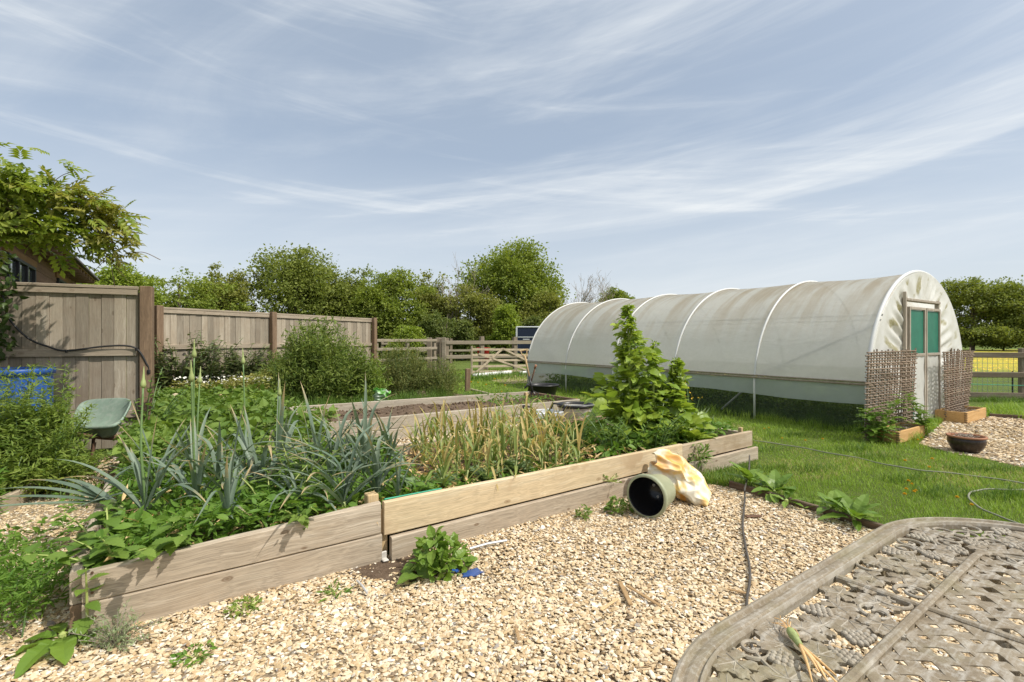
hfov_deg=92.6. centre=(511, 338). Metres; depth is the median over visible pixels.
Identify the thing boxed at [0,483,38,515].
border edging
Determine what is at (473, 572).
plastic scrap
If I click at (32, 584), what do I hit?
weed clump
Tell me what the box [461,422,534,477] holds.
garlic plant
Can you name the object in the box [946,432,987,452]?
plant pot
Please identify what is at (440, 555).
mallow weed
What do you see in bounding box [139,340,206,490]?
leek
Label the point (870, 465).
dry lawn grass
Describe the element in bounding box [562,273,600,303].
bare tree
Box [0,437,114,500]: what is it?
weed clump
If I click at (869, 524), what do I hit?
lawn edging
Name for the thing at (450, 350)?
rail fence
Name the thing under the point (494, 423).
garlic plant
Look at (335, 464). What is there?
leek
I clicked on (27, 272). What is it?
window
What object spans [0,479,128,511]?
leek
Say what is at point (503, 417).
garlic plant
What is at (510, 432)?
garlic plant
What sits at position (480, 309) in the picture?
shrub
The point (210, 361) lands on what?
nettle
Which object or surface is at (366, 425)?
leek
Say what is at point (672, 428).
willowy weed
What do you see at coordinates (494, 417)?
garlic plant
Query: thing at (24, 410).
weed clump
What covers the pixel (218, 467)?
leek
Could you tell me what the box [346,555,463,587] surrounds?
damp soil
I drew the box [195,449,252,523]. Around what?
leek
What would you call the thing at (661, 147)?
sky
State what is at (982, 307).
tree
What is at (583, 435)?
willowy weed
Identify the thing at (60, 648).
dock plant
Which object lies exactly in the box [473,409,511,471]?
garlic plant
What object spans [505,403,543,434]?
garlic plant
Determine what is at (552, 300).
shrub
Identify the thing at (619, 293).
tree
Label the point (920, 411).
leafy plant
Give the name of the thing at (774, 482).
dock plant
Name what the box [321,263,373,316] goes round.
tree
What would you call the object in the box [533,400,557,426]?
garlic plant
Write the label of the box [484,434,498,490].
garlic plant
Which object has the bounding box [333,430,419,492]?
leek
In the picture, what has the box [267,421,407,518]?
leek
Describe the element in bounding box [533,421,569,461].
garlic plant
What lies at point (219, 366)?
nettle
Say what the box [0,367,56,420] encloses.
water barrel
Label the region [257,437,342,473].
pale weed
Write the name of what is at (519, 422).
garlic plant
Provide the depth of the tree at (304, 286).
29.91 m
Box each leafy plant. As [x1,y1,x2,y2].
[128,367,189,422]
[853,393,916,442]
[875,403,901,427]
[900,391,941,436]
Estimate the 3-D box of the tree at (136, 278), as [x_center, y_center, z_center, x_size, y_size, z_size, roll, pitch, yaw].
[-19.613,-1.214,23.962,4.949,5.324,4.510,0,0,-20]
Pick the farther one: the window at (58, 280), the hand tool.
the window at (58, 280)
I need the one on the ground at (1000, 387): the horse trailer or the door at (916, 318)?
the horse trailer
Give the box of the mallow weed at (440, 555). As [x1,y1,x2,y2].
[400,525,477,582]
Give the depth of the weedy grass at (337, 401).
9.00 m
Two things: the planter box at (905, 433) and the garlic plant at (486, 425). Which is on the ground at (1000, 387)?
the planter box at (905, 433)
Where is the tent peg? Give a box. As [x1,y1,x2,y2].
[356,579,367,593]
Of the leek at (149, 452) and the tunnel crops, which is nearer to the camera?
the leek at (149, 452)
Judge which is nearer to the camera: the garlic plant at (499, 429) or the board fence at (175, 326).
the garlic plant at (499, 429)
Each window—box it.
[4,252,35,282]
[56,278,67,283]
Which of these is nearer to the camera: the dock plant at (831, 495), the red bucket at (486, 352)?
the dock plant at (831, 495)
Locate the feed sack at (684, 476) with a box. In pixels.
[642,448,711,506]
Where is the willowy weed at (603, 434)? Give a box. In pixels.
[577,407,626,455]
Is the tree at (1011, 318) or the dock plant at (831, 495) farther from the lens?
the tree at (1011, 318)
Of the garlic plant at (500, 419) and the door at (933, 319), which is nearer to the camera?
the garlic plant at (500, 419)
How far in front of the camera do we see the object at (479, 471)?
3.73 m
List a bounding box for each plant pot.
[627,474,675,517]
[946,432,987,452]
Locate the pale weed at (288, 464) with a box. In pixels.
[272,440,354,506]
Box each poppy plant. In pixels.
[400,474,437,492]
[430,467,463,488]
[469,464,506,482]
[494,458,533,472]
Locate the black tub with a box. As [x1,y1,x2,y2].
[524,383,560,394]
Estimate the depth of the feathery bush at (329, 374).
9.08 m
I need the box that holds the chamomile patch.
[169,369,272,394]
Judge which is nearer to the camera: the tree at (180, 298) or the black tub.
the black tub
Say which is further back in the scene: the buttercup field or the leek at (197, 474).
the buttercup field
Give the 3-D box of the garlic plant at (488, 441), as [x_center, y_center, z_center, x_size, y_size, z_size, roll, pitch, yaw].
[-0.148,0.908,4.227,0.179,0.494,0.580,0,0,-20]
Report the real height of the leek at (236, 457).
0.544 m
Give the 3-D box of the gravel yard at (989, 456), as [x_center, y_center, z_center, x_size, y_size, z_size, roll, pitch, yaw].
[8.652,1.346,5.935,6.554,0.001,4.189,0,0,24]
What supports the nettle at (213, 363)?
on the vegetable patch soil
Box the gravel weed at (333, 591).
[316,576,353,604]
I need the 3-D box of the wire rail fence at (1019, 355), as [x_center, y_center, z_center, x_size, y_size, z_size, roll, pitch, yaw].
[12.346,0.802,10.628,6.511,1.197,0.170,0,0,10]
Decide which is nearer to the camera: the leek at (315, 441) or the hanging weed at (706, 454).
the leek at (315, 441)
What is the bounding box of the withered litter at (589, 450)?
[104,426,645,561]
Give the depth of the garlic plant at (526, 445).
3.88 m
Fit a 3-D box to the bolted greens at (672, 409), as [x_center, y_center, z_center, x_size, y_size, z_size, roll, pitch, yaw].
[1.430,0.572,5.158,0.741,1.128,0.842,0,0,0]
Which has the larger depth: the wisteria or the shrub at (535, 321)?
the shrub at (535, 321)
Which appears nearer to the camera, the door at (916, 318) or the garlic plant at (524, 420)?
the garlic plant at (524, 420)
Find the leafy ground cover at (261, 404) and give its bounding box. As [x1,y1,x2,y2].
[107,382,340,479]
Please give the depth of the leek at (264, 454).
3.25 m
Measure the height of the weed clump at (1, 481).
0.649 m
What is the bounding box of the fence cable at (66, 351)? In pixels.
[1,295,149,373]
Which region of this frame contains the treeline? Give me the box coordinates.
[404,318,1020,346]
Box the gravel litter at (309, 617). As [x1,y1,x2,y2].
[3,502,898,681]
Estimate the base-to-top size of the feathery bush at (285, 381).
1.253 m
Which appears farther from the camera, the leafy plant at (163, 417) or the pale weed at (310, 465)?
the leafy plant at (163, 417)
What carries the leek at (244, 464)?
in the raised bed at (187, 577)
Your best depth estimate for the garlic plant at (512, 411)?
5.32 m
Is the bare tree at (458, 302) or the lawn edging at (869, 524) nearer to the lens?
the lawn edging at (869, 524)
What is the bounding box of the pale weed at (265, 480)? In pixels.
[235,463,325,525]
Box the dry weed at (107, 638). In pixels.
[68,597,165,651]
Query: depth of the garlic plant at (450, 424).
4.74 m
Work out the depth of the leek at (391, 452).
3.65 m
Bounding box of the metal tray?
[522,403,565,421]
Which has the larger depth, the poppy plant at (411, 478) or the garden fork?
the garden fork
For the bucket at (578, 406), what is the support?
on the gravel path
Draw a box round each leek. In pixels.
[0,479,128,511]
[59,368,207,527]
[76,414,217,507]
[95,401,212,506]
[137,363,253,506]
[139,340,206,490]
[154,403,318,507]
[161,366,210,480]
[166,421,265,474]
[171,421,270,484]
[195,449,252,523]
[200,348,272,468]
[207,405,279,480]
[213,415,317,484]
[224,372,305,483]
[245,409,385,499]
[252,454,336,515]
[256,403,301,460]
[267,381,371,472]
[267,407,335,456]
[267,414,349,482]
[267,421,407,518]
[278,418,419,504]
[302,404,360,452]
[311,411,428,477]
[331,407,392,451]
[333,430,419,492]
[334,408,367,474]
[338,414,422,478]
[339,404,375,446]
[342,374,393,460]
[365,439,425,496]
[375,413,403,460]
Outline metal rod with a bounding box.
[469,539,506,549]
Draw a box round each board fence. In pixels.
[0,281,153,449]
[154,305,376,392]
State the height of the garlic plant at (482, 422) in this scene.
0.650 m
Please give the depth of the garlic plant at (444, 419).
4.52 m
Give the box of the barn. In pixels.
[0,199,99,283]
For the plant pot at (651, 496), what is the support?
on the gravel path
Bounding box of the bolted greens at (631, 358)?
[580,330,659,428]
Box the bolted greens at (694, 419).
[649,357,715,443]
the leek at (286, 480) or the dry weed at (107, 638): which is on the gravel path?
the dry weed at (107, 638)
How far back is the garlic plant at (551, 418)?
4.90 m
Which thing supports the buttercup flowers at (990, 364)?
on the buttercup field
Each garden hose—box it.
[754,440,1023,483]
[967,488,1023,522]
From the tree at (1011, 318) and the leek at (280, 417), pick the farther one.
the tree at (1011, 318)
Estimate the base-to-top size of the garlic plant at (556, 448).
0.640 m
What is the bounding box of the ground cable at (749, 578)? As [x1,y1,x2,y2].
[742,455,764,681]
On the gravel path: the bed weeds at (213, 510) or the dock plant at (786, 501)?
the dock plant at (786, 501)
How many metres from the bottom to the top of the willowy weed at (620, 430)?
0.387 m
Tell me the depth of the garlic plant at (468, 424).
4.71 m
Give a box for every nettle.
[22,528,129,590]
[50,500,138,559]
[63,563,108,638]
[125,516,195,567]
[154,332,213,390]
[154,353,199,391]
[160,340,221,386]
[165,336,226,385]
[175,359,217,382]
[176,510,218,544]
[183,351,221,378]
[187,330,241,386]
[202,347,244,383]
[211,345,265,376]
[221,343,266,384]
[228,351,256,378]
[230,343,271,371]
[236,348,270,370]
[247,344,286,371]
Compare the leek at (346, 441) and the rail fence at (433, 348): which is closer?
the leek at (346, 441)
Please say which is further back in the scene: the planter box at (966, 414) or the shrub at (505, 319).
the shrub at (505, 319)
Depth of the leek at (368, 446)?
3.62 m
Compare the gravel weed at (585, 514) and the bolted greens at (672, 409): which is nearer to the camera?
the gravel weed at (585, 514)
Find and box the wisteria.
[0,142,160,285]
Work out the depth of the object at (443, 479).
3.56 m
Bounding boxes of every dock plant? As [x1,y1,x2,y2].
[5,612,111,678]
[728,461,768,485]
[751,469,795,503]
[769,486,803,507]
[805,490,858,513]
[814,489,885,530]
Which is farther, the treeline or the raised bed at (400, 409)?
the treeline
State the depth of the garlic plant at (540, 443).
3.93 m
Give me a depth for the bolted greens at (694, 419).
5.19 m
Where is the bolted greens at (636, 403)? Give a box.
[582,304,673,443]
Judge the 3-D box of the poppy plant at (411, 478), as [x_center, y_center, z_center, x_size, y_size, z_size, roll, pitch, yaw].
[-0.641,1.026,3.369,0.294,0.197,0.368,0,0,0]
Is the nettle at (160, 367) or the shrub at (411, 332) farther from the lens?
the shrub at (411, 332)
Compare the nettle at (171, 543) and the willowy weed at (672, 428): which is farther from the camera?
the willowy weed at (672, 428)
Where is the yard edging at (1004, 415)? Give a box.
[990,413,1023,418]
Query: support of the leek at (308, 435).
in the raised bed at (187, 577)
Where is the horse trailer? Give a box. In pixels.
[516,326,538,362]
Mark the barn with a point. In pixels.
(28, 267)
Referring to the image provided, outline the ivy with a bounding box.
[0,251,29,360]
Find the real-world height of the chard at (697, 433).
0.203 m
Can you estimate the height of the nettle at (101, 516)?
0.270 m
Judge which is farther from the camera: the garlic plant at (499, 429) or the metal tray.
the metal tray
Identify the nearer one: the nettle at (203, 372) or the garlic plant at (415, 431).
the garlic plant at (415, 431)
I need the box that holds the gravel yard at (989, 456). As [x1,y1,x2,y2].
[920,417,1023,466]
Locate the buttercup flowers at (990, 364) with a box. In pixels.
[965,358,1015,370]
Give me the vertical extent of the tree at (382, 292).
6.328 m
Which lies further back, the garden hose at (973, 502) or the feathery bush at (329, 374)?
the feathery bush at (329, 374)
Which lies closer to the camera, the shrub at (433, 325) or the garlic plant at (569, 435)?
the garlic plant at (569, 435)
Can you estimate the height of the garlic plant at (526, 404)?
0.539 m
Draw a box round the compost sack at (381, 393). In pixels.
[373,387,390,400]
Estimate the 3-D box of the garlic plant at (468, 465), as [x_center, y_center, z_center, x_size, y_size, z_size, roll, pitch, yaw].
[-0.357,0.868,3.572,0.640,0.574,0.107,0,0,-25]
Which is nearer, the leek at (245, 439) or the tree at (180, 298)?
the leek at (245, 439)
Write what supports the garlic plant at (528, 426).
in the raised bed at (187, 577)
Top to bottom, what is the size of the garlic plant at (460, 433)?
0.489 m
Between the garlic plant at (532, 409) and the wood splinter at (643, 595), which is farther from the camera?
the garlic plant at (532, 409)
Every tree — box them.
[76,261,175,306]
[148,266,261,311]
[190,261,259,311]
[239,241,354,316]
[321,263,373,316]
[346,266,438,356]
[411,269,465,338]
[438,254,489,353]
[446,236,575,353]
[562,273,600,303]
[574,267,616,302]
[597,285,634,301]
[940,275,1023,349]
[993,288,1023,344]
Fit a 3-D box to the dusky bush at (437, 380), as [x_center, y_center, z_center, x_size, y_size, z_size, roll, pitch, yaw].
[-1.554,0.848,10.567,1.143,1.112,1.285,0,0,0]
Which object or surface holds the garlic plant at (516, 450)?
in the raised bed at (187, 577)
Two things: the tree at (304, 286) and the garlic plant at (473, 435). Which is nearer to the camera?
the garlic plant at (473, 435)
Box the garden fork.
[520,349,539,399]
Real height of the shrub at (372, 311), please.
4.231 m
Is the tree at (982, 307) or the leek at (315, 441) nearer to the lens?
the leek at (315, 441)
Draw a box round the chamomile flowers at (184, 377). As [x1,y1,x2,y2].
[172,371,269,387]
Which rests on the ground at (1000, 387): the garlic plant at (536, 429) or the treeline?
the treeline
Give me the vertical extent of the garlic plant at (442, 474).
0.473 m
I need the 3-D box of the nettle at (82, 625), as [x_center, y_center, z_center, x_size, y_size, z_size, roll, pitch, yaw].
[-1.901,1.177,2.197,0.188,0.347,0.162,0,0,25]
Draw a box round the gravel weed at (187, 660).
[169,639,217,669]
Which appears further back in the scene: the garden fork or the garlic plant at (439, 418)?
the garden fork
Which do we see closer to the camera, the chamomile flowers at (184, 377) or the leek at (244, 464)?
the leek at (244, 464)
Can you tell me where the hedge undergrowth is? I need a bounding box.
[378,334,527,358]
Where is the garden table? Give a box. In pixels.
[671,517,1023,681]
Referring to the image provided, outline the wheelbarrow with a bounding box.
[33,398,130,479]
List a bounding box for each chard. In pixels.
[571,415,595,426]
[578,418,607,443]
[642,427,677,445]
[673,429,712,441]
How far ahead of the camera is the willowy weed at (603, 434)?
4.63 m
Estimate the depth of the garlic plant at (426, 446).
4.11 m
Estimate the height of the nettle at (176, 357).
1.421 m
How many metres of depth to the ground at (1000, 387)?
5.22 m
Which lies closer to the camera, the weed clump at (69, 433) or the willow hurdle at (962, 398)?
the weed clump at (69, 433)
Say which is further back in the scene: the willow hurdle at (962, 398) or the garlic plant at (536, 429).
the willow hurdle at (962, 398)
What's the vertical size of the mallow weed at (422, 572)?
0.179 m
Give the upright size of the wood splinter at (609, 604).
0.011 m
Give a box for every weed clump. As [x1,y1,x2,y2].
[0,360,83,490]
[0,395,97,497]
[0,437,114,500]
[0,466,14,514]
[0,506,72,638]
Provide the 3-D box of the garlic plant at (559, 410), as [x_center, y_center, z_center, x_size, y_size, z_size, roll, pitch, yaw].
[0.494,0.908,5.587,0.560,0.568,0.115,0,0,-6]
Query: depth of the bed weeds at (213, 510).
3.02 m
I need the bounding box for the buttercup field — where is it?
[697,350,1017,374]
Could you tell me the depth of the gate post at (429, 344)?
17.91 m
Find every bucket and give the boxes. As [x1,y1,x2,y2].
[477,347,488,369]
[556,401,593,419]
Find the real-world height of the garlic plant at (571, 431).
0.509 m
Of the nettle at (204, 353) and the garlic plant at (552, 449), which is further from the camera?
the nettle at (204, 353)
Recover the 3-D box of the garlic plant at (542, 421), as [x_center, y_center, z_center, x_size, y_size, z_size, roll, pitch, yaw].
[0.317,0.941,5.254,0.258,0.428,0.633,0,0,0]
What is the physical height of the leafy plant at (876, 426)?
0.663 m
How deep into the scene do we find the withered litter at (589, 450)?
3.91 m
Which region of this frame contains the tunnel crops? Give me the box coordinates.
[546,370,869,424]
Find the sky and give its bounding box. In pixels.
[0,0,1023,334]
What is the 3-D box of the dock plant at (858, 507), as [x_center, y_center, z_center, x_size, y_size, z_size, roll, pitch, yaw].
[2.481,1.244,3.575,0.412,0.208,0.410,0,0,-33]
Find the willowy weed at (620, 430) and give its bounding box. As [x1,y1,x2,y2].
[602,416,651,451]
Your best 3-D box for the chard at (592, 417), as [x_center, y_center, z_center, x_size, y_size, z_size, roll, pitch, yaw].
[0.858,0.983,5.565,0.572,0.245,0.450,0,0,36]
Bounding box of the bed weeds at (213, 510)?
[89,418,736,567]
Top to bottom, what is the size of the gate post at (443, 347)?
1.460 m
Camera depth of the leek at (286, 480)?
2.98 m
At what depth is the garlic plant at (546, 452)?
4.23 m
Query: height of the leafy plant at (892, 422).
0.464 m
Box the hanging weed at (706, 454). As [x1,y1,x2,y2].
[684,438,713,469]
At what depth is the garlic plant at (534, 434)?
4.82 m
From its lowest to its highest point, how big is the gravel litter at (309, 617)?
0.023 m
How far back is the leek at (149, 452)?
3.45 m
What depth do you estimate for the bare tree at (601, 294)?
44.05 m
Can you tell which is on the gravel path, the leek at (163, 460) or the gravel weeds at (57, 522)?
the gravel weeds at (57, 522)
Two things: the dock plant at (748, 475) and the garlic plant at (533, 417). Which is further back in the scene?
the garlic plant at (533, 417)
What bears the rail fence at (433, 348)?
on the ground at (1000, 387)
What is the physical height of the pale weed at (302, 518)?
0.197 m
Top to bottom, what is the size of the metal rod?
0.023 m
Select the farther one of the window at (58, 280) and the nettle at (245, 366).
the window at (58, 280)
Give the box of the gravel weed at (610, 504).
[603,495,634,514]
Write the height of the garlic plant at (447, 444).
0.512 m
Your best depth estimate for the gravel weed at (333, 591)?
2.58 m
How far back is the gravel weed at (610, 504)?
3.79 m
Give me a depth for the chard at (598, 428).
5.15 m
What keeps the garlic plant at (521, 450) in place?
in the raised bed at (187, 577)
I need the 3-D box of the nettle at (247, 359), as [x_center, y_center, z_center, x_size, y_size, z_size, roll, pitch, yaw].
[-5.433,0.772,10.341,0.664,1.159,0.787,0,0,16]
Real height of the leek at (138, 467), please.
0.973 m
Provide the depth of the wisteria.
4.71 m
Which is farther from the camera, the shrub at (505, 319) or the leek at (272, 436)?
the shrub at (505, 319)
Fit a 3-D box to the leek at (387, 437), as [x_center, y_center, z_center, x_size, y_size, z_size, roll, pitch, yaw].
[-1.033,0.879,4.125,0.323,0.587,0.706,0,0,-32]
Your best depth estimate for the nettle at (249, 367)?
9.36 m
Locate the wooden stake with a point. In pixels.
(467, 376)
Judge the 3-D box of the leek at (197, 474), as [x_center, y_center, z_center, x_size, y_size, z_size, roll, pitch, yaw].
[-1.926,0.631,2.956,0.920,1.010,0.352,0,0,15]
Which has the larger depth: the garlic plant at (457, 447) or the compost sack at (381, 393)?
the compost sack at (381, 393)
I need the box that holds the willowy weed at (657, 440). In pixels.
[647,408,685,447]
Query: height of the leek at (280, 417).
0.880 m
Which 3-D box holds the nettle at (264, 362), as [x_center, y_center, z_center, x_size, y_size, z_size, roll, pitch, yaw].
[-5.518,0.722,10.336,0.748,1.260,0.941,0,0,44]
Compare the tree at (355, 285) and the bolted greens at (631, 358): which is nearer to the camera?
the bolted greens at (631, 358)
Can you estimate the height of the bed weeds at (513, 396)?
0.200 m
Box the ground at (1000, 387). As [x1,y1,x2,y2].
[4,342,1023,554]
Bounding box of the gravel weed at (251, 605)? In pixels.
[222,595,262,618]
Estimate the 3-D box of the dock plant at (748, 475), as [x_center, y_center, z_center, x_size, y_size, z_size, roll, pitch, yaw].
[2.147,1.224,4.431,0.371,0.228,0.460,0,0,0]
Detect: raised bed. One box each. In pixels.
[69,416,757,634]
[288,391,579,447]
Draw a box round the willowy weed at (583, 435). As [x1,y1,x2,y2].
[552,415,593,450]
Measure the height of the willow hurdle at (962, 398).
1.202 m
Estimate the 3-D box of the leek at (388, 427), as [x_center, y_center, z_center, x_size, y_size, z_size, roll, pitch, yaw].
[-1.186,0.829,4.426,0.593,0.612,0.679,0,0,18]
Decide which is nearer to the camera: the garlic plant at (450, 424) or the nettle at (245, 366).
the garlic plant at (450, 424)
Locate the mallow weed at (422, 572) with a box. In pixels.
[396,549,442,584]
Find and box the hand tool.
[528,364,536,390]
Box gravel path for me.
[0,425,1023,681]
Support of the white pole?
on the ground at (1000, 387)
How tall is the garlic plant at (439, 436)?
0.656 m
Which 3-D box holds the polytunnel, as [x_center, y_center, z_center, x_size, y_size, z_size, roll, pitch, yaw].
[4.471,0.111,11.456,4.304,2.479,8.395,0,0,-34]
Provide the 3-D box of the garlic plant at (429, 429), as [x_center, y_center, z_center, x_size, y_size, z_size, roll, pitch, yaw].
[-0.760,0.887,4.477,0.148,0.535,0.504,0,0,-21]
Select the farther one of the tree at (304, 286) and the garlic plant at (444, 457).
the tree at (304, 286)
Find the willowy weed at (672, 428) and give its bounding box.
[646,416,688,445]
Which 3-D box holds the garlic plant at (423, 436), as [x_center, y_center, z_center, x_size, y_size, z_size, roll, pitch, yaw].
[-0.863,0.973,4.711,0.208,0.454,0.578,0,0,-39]
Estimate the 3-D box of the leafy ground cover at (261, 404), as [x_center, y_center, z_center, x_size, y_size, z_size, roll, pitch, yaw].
[-3.951,1.036,6.457,2.186,0.745,5.623,0,0,-34]
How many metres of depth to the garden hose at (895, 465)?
5.05 m
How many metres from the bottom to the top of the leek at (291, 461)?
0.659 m
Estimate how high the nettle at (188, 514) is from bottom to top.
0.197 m
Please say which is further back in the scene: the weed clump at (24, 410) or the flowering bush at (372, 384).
the flowering bush at (372, 384)
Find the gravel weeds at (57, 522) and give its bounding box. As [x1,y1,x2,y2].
[0,479,109,562]
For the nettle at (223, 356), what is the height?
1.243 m
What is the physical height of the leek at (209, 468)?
0.732 m
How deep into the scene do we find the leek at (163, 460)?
3.24 m
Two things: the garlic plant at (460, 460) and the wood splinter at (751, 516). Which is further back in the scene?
the garlic plant at (460, 460)
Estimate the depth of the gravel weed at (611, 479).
4.09 m
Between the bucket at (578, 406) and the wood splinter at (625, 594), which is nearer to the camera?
the wood splinter at (625, 594)
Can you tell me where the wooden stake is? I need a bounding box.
[464,368,470,391]
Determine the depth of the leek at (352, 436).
4.23 m
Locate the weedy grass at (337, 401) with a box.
[287,382,508,405]
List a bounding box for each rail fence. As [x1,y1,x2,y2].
[377,339,436,374]
[381,338,512,363]
[446,336,531,370]
[965,348,1023,399]
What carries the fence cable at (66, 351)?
attached to the board fence at (66, 316)
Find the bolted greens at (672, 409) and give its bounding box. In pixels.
[612,340,685,445]
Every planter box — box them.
[872,422,924,443]
[935,406,986,422]
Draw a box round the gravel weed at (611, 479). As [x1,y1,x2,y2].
[603,473,621,482]
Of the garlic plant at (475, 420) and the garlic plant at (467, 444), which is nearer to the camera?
the garlic plant at (467, 444)
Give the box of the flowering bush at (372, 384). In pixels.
[340,351,394,401]
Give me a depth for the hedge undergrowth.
30.72 m
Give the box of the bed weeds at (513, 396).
[471,392,562,405]
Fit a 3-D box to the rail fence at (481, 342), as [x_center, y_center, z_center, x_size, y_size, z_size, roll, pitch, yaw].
[-0.563,0.646,20.979,4.830,1.508,0.213,0,0,-25]
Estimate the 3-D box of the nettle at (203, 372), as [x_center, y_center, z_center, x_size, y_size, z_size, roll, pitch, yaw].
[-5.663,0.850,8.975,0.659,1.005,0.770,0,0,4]
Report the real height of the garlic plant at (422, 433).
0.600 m
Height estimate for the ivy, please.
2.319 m
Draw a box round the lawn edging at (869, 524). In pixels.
[729,481,1016,569]
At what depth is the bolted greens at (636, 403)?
5.08 m
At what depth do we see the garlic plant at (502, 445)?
3.96 m
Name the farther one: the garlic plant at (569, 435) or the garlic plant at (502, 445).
the garlic plant at (569, 435)
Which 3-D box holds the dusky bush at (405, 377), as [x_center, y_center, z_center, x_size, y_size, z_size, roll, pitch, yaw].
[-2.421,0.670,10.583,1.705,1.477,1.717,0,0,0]
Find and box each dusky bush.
[370,336,433,399]
[414,353,465,397]
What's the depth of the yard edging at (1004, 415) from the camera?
8.29 m
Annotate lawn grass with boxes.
[581,397,1023,520]
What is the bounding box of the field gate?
[471,346,528,374]
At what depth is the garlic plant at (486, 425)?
4.75 m
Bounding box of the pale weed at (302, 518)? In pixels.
[278,505,316,529]
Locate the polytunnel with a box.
[526,270,964,429]
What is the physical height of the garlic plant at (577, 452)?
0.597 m
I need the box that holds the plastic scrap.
[462,568,483,576]
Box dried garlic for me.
[772,616,836,681]
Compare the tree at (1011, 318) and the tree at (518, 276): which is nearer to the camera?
the tree at (518, 276)
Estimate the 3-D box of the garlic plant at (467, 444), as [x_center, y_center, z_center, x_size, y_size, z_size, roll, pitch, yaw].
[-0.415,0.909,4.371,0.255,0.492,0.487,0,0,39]
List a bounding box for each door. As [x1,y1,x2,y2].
[907,306,925,422]
[926,308,940,417]
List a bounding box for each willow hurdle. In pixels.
[863,348,917,440]
[942,347,974,418]
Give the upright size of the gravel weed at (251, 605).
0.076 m
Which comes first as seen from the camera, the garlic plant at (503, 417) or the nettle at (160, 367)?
the garlic plant at (503, 417)
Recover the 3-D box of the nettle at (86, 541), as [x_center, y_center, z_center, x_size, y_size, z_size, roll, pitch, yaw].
[-2.017,1.033,2.334,0.475,0.270,0.312,0,0,5]
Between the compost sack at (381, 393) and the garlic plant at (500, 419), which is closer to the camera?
the garlic plant at (500, 419)
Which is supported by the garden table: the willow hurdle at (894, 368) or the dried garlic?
the dried garlic
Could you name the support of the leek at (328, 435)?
in the raised bed at (187, 577)
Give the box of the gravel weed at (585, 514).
[573,504,592,520]
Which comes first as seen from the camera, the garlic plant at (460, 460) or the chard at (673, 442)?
the garlic plant at (460, 460)
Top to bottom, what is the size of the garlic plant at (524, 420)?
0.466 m
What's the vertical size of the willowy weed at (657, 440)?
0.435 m
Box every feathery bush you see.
[250,348,311,400]
[260,314,382,403]
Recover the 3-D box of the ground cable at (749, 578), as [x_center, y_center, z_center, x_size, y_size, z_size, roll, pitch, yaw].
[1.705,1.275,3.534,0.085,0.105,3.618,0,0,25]
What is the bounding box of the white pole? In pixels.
[472,370,510,376]
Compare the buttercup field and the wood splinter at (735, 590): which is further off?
the buttercup field
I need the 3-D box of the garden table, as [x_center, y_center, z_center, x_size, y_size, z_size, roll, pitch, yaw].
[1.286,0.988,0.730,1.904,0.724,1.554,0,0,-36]
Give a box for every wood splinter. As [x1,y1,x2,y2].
[515,627,519,639]
[600,597,618,610]
[618,581,632,604]
[626,585,659,605]
[728,588,745,593]
[745,514,761,517]
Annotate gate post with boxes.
[427,338,431,367]
[435,338,441,374]
[442,337,445,374]
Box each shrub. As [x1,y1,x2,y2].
[341,298,396,351]
[378,325,428,363]
[417,309,478,354]
[442,283,504,354]
[484,303,525,358]
[518,286,565,323]
[519,315,543,325]
[958,320,1023,350]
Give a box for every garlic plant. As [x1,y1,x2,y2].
[398,416,433,461]
[401,412,454,471]
[406,405,444,464]
[408,417,437,459]
[413,435,463,487]
[414,400,450,455]
[414,422,472,473]
[415,433,466,490]
[417,423,485,469]
[419,406,440,458]
[421,400,453,467]
[427,418,467,460]
[427,431,490,473]
[429,423,497,484]
[438,418,488,480]
[440,401,463,444]
[442,411,484,463]
[443,399,454,445]
[447,412,471,447]
[448,404,477,456]
[451,396,489,451]
[451,430,499,474]
[460,408,494,468]
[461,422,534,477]
[464,402,487,434]
[468,394,497,447]
[469,401,489,461]
[470,398,506,452]
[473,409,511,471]
[475,410,507,458]
[477,392,509,445]
[479,399,510,443]
[479,413,504,462]
[482,404,529,458]
[484,401,533,455]
[484,403,525,452]
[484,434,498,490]
[493,422,508,469]
[496,398,540,447]
[498,407,542,473]
[499,419,535,477]
[500,396,528,435]
[500,406,513,446]
[501,416,551,472]
[503,419,550,461]
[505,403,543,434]
[506,408,537,439]
[511,407,544,458]
[511,409,571,467]
[513,410,559,469]
[517,398,542,437]
[518,416,555,453]
[522,393,539,432]
[524,397,538,437]
[529,409,574,447]
[531,398,571,440]
[531,406,553,428]
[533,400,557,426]
[533,403,587,466]
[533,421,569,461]
[537,401,561,468]
[539,395,576,422]
[542,412,580,454]
[544,405,590,464]
[545,407,595,463]
[550,409,579,449]
[550,416,598,456]

